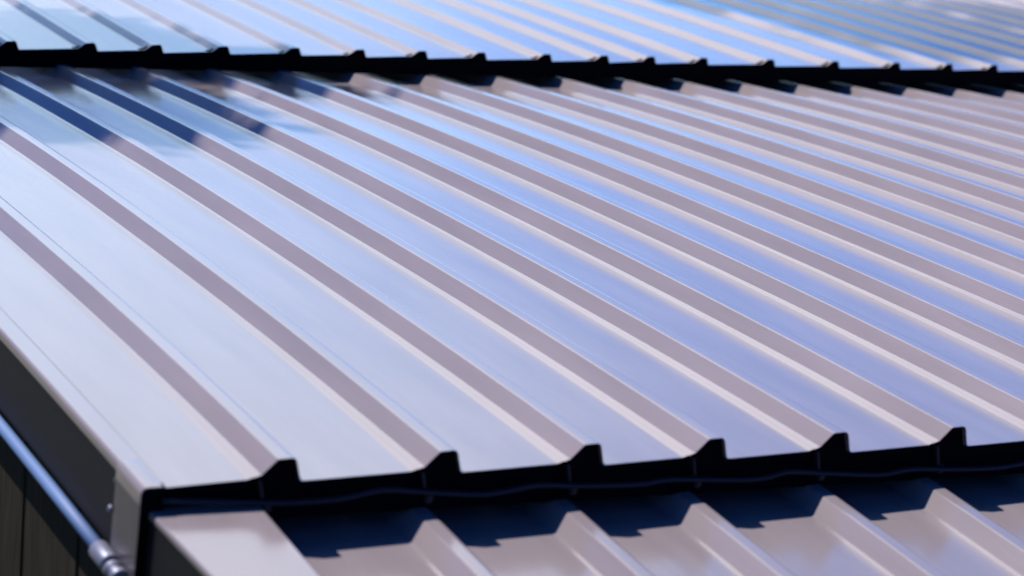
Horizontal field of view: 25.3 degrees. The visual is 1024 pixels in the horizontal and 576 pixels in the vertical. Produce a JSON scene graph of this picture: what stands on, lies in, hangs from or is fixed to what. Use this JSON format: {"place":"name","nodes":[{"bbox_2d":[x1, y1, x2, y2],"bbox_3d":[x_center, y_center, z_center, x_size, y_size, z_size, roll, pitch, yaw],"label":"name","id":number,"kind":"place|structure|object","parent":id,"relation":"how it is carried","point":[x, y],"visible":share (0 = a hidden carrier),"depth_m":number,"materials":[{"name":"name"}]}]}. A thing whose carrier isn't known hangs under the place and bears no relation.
{"place":"outdoors","nodes":[
{"label":"outdoors","id":0,"kind":"place"},
{"bbox_2d":[0,0,1023,84],"bbox_3d":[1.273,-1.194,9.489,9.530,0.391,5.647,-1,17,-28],"label":"metal roof","id":1,"kind":"structure","parent":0,"point":[938,41],"depth_m":6.33,"materials":[{"name":"grey metal"}]},
{"label":"ground","id":2,"kind":"structure","parent":0,"visible":0},
{"bbox_2d":[0,410,108,575],"bbox_3d":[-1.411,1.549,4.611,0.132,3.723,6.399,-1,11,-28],"label":"house wall","id":3,"kind":"structure","parent":2,"relation":"on","point":[40,535],"depth_m":2.94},
{"bbox_2d":[0,64,1023,575],"bbox_3d":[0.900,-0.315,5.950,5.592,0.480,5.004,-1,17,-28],"label":"metal roof","id":4,"kind":"structure","parent":3,"relation":"on","point":[218,284],"depth_m":3.51,"materials":[{"name":"metal"}]},
{"bbox_2d":[162,461,1023,505],"bbox_3d":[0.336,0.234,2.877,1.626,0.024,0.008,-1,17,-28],"label":"cable","id":5,"kind":"object","parent":4,"relation":"hanging from","point":[533,486],"visible":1,"depth_m":2.73,"materials":[{"name":"black rubber"}]},
{"bbox_2d":[109,473,1023,575],"bbox_3d":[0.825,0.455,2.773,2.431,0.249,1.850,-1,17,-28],"label":"metal roof","id":6,"kind":"structure","parent":3,"relation":"attached to","point":[964,526],"depth_m":2.72,"materials":[{"name":"grey metal"}]}
]}

